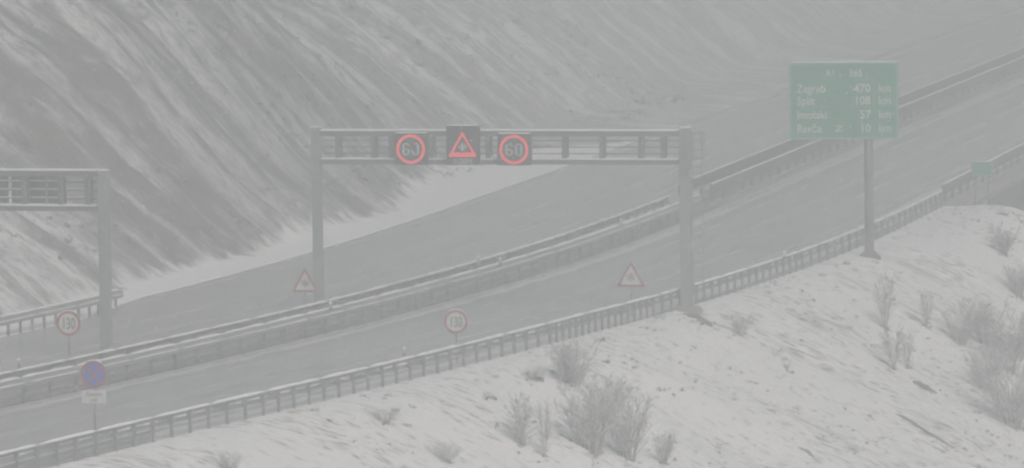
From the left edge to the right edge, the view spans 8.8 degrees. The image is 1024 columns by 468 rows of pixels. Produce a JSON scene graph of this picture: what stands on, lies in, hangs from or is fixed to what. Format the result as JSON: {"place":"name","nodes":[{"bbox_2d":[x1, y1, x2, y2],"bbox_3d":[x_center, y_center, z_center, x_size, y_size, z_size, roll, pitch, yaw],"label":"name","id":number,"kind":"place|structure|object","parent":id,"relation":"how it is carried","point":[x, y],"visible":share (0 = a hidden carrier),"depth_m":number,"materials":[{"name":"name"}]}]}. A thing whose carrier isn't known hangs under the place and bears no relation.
{"place":"outdoors","nodes":[
{"label":"outdoors","id":0,"kind":"place"},
{"bbox_2d":[0,0,1023,467],"bbox_3d":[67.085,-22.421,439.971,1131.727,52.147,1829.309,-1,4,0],"label":"terrain","id":1,"kind":"structure","parent":0,"point":[630,36],"depth_m":279.58,"materials":[{"name":"white snow"}]},
{"bbox_2d":[17,358,20,368],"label":"delineator","id":2,"kind":"object","parent":1,"relation":"on","point":[18,363],"visible":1,"depth_m":223.11,"materials":[{"name":"plastic"}]},
{"bbox_2d":[0,168,112,350],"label":"sign gantry","id":3,"kind":"object","parent":1,"relation":"on","point":[102,207],"visible":0.96,"depth_m":234.90,"materials":[{"name":"metal"}]},
{"bbox_2d":[0,176,8,202],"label":"variable sign","id":4,"kind":"object","parent":3,"relation":"attached to","point":[4,185],"visible":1,"depth_m":236.08,"materials":[{"name":"grey metal"}]},
{"bbox_2d":[11,176,57,203],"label":"variable sign","id":5,"kind":"object","parent":3,"relation":"attached to","point":[46,185],"visible":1,"depth_m":235.73,"materials":[{"name":"grey metal"}]},
{"bbox_2d":[0,288,122,335],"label":"guardrail","id":6,"kind":"object","parent":1,"relation":"on","point":[54,309],"visible":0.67,"depth_m":246.98,"materials":[{"name":"metal"}]},
{"bbox_2d":[56,310,80,357],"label":"speed limit sign","id":7,"kind":"object","parent":1,"relation":"on","point":[65,318],"visible":0.97,"depth_m":230.97,"materials":[{"name":"metal"}]},
{"bbox_2d":[80,359,106,429],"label":"no stopping sign","id":8,"kind":"object","parent":1,"relation":"on","point":[94,375],"visible":1,"depth_m":205.31,"materials":[{"name":"metal"}]},
{"bbox_2d":[207,450,248,467],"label":"shrub","id":9,"kind":"object","parent":1,"relation":"on","point":[226,462],"visible":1,"depth_m":205.03,"materials":[{"name":"plant"}]},
{"bbox_2d":[292,268,317,304],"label":"snow warning sign","id":10,"kind":"object","parent":1,"relation":"on","point":[305,283],"visible":0.98,"depth_m":249.99,"materials":[{"name":"metal"}]},
{"bbox_2d":[0,0,684,291],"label":"scrub","id":11,"kind":"object","parent":1,"relation":"on","point":[434,111],"visible":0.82,"depth_m":316.55,"materials":[{"name":"brown plant"}]},
{"bbox_2d":[364,405,406,424],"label":"shrub","id":12,"kind":"object","parent":1,"relation":"on","point":[377,414],"visible":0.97,"depth_m":217.45,"materials":[{"name":"plant"}]},
{"bbox_2d":[402,346,405,356],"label":"delineator","id":13,"kind":"object","parent":1,"relation":"on","point":[404,351],"visible":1,"depth_m":225.60,"materials":[{"name":"plastic"}]},
{"bbox_2d":[425,439,468,463],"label":"shrub","id":14,"kind":"object","parent":1,"relation":"on","point":[442,452],"visible":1,"depth_m":216.49,"materials":[{"name":"plant"}]},
{"bbox_2d":[444,309,467,361],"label":"speed limit sign","id":15,"kind":"object","parent":1,"relation":"on","point":[455,321],"visible":1,"depth_m":231.06,"materials":[{"name":"metal"}]},
{"bbox_2d":[0,190,942,467],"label":"guardrail","id":16,"kind":"object","parent":1,"relation":"on","point":[200,410],"visible":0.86,"depth_m":224.81,"materials":[{"name":"metal"}]},
{"bbox_2d":[311,126,704,306],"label":"sign gantry","id":17,"kind":"object","parent":1,"relation":"on","point":[686,189],"visible":0.98,"depth_m":250.93,"materials":[{"name":"metal"}]},
{"bbox_2d":[394,132,428,164],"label":"variable sign","id":18,"kind":"object","parent":17,"relation":"attached to","point":[405,154],"visible":1,"depth_m":251.73,"materials":[{"name":"metal"}]},
{"bbox_2d":[446,124,480,164],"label":"variable sign","id":19,"kind":"object","parent":17,"relation":"attached to","point":[466,152],"visible":1,"depth_m":251.30,"materials":[{"name":"metal"}]},
{"bbox_2d":[497,132,531,164],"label":"variable sign","id":20,"kind":"object","parent":17,"relation":"attached to","point":[518,145],"visible":0.97,"depth_m":250.90,"materials":[{"name":"metal"}]},
{"bbox_2d":[500,390,540,446],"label":"shrub","id":21,"kind":"object","parent":1,"relation":"on","point":[521,428],"visible":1,"depth_m":222.00,"materials":[{"name":"plant"}]},
{"bbox_2d":[518,366,547,380],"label":"shrub","id":22,"kind":"object","parent":1,"relation":"on","point":[536,374],"visible":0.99,"depth_m":229.81,"materials":[{"name":"plant"}]},
{"bbox_2d":[534,394,553,455],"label":"shrub","id":23,"kind":"object","parent":1,"relation":"on","point":[546,437],"visible":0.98,"depth_m":222.03,"materials":[{"name":"grey plant"}]},
{"bbox_2d":[555,335,579,380],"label":"shrub","id":24,"kind":"object","parent":1,"relation":"on","point":[562,352],"visible":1,"depth_m":231.04,"materials":[{"name":"plant"}]},
{"bbox_2d":[543,335,602,387],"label":"shrub","id":25,"kind":"object","parent":1,"relation":"on","point":[566,368],"visible":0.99,"depth_m":231.00,"materials":[{"name":"plant"}]},
{"bbox_2d":[542,376,626,455],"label":"shrub","id":26,"kind":"object","parent":1,"relation":"on","point":[592,433],"visible":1,"depth_m":225.00,"materials":[{"name":"grey plant"}]},
{"bbox_2d":[575,373,639,414],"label":"shrub","id":27,"kind":"object","parent":1,"relation":"on","point":[613,389],"visible":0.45,"depth_m":228.99,"materials":[{"name":"plant"}]},
{"bbox_2d":[225,205,1023,467],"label":"dry grass","id":28,"kind":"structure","parent":1,"relation":"on","point":[540,379],"depth_m":246.72,"materials":[{"name":"beige plant"}]},
{"bbox_2d":[597,389,654,462],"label":"shrub","id":29,"kind":"object","parent":1,"relation":"on","point":[626,437],"visible":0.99,"depth_m":226.00,"materials":[{"name":"grey plant"}]},
{"bbox_2d":[617,262,644,315],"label":"snow warning sign","id":30,"kind":"object","parent":1,"relation":"on","point":[635,280],"visible":0.94,"depth_m":248.30,"materials":[{"name":"metal"}]},
{"bbox_2d":[652,427,676,464],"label":"shrub","id":31,"kind":"object","parent":1,"relation":"on","point":[666,451],"visible":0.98,"depth_m":227.13,"materials":[{"name":"grey plant"}]},
{"bbox_2d":[674,305,703,314],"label":"concrete footing","id":32,"kind":"object","parent":1,"relation":"on","point":[696,309],"visible":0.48,"depth_m":250.09,"materials":[{"name":"grey concrete"}]},
{"bbox_2d":[682,313,712,327],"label":"earth outcrop","id":33,"kind":"object","parent":1,"relation":"on","point":[701,319],"visible":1,"depth_m":248.84,"materials":[{"name":"brown soil"}]},
{"bbox_2d":[724,310,755,336],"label":"shrub","id":34,"kind":"object","parent":1,"relation":"on","point":[740,322],"visible":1,"depth_m":249.19,"materials":[{"name":"plant"}]},
{"bbox_2d":[798,447,816,460],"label":"earth outcrop","id":35,"kind":"object","parent":1,"relation":"on","point":[809,453],"visible":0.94,"depth_m":237.52,"materials":[{"name":"brown soil"}]},
{"bbox_2d":[789,61,898,259],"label":"distance sign","id":36,"kind":"object","parent":1,"relation":"on","point":[838,112],"visible":1,"depth_m":275.18,"materials":[{"name":"green metal"}]},
{"bbox_2d":[871,269,897,327],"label":"shrub","id":37,"kind":"object","parent":1,"relation":"on","point":[885,310],"visible":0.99,"depth_m":263.45,"materials":[{"name":"plant"}]},
{"bbox_2d":[874,320,911,369],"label":"shrub","id":38,"kind":"object","parent":1,"relation":"on","point":[897,349],"visible":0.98,"depth_m":255.66,"materials":[{"name":"plant"}]},
{"bbox_2d":[898,325,914,366],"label":"shrub","id":39,"kind":"object","parent":1,"relation":"on","point":[908,355],"visible":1,"depth_m":257.40,"materials":[{"name":"plant"}]},
{"bbox_2d":[896,414,953,447],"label":"earth outcrop","id":40,"kind":"object","parent":1,"relation":"on","point":[913,423],"visible":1,"depth_m":248.88,"materials":[{"name":"soil"}]},
{"bbox_2d":[913,380,937,393],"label":"earth outcrop","id":41,"kind":"object","parent":1,"relation":"on","point":[922,385],"visible":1,"depth_m":255.33,"materials":[{"name":"soil"}]},
{"bbox_2d":[918,284,937,325],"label":"shrub","id":42,"kind":"object","parent":1,"relation":"on","point":[926,313],"visible":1,"depth_m":265.87,"materials":[{"name":"brown plant"}]},
{"bbox_2d":[939,308,983,345],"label":"shrub","id":43,"kind":"object","parent":1,"relation":"on","point":[960,334],"visible":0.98,"depth_m":265.77,"materials":[{"name":"plant"}]},
{"bbox_2d":[971,161,991,204],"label":"viaduct plate","id":44,"kind":"object","parent":1,"relation":"on","point":[980,168],"visible":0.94,"depth_m":307.44,"materials":[{"name":"metal"}]},
{"bbox_2d":[953,295,1010,344],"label":"shrub","id":45,"kind":"object","parent":1,"relation":"on","point":[985,312],"visible":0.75,"depth_m":268.41,"materials":[{"name":"plant"}]},
{"bbox_2d":[960,340,1016,393],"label":"shrub","id":46,"kind":"object","parent":1,"relation":"on","point":[996,368],"visible":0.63,"depth_m":261.72,"materials":[{"name":"plant"}]},
{"bbox_2d":[967,308,1023,375],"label":"shrub","id":47,"kind":"object","parent":1,"relation":"on","point":[1018,347],"visible":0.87,"depth_m":265.87,"materials":[{"name":"plant"}]},
{"bbox_2d":[969,353,1023,430],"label":"shrub","id":48,"kind":"object","parent":1,"relation":"on","point":[1011,405],"visible":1,"depth_m":256.61,"materials":[{"name":"grey plant"}]},
{"bbox_2d":[989,224,1023,256],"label":"shrub","id":49,"kind":"object","parent":1,"relation":"on","point":[1006,244],"visible":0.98,"depth_m":287.15,"materials":[{"name":"brown plant"}]},
{"bbox_2d":[996,261,1023,299],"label":"shrub","id":50,"kind":"object","parent":1,"relation":"on","point":[1017,283],"visible":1,"depth_m":281.04,"materials":[{"name":"plant"}]},
{"bbox_2d":[0,76,1023,467],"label":"road","id":51,"kind":"structure","parent":0,"point":[816,198],"depth_m":262.23,"materials":[{"name":"grey asphalt"}]},
{"bbox_2d":[0,188,941,465],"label":"road marking","id":52,"kind":"object","parent":51,"relation":"on","point":[280,398],"visible":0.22,"depth_m":216.97,"materials":[{"name":"white paint"}]},
{"bbox_2d":[0,5,1023,392],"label":"road","id":53,"kind":"structure","parent":0,"point":[390,255],"depth_m":295.15,"materials":[{"name":"grey asphalt"}]},
{"bbox_2d":[0,206,718,406],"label":"median strip","id":54,"kind":"object","parent":53,"relation":"on","point":[209,353],"visible":0.8,"depth_m":247.00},
{"bbox_2d":[0,195,669,391],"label":"guardrail","id":55,"kind":"object","parent":54,"relation":"on","point":[463,267],"visible":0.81,"depth_m":250.32,"materials":[{"name":"metal"}]},
{"bbox_2d":[0,194,701,402],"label":"guardrail","id":56,"kind":"object","parent":54,"relation":"on","point":[54,374],"visible":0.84,"depth_m":245.38,"materials":[{"name":"metal"}]},
{"bbox_2d":[552,185,709,246],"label":"road marking","id":57,"kind":"object","parent":53,"relation":"on","point":[670,202],"visible":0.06,"depth_m":308.29,"materials":[{"name":"white paint"}]},
{"bbox_2d":[0,0,1023,467],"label":"falling snow","id":58,"kind":"structure","parent":0,"point":[496,204],"depth_m":162.29,"materials":[{"name":"white snow"}]}
]}

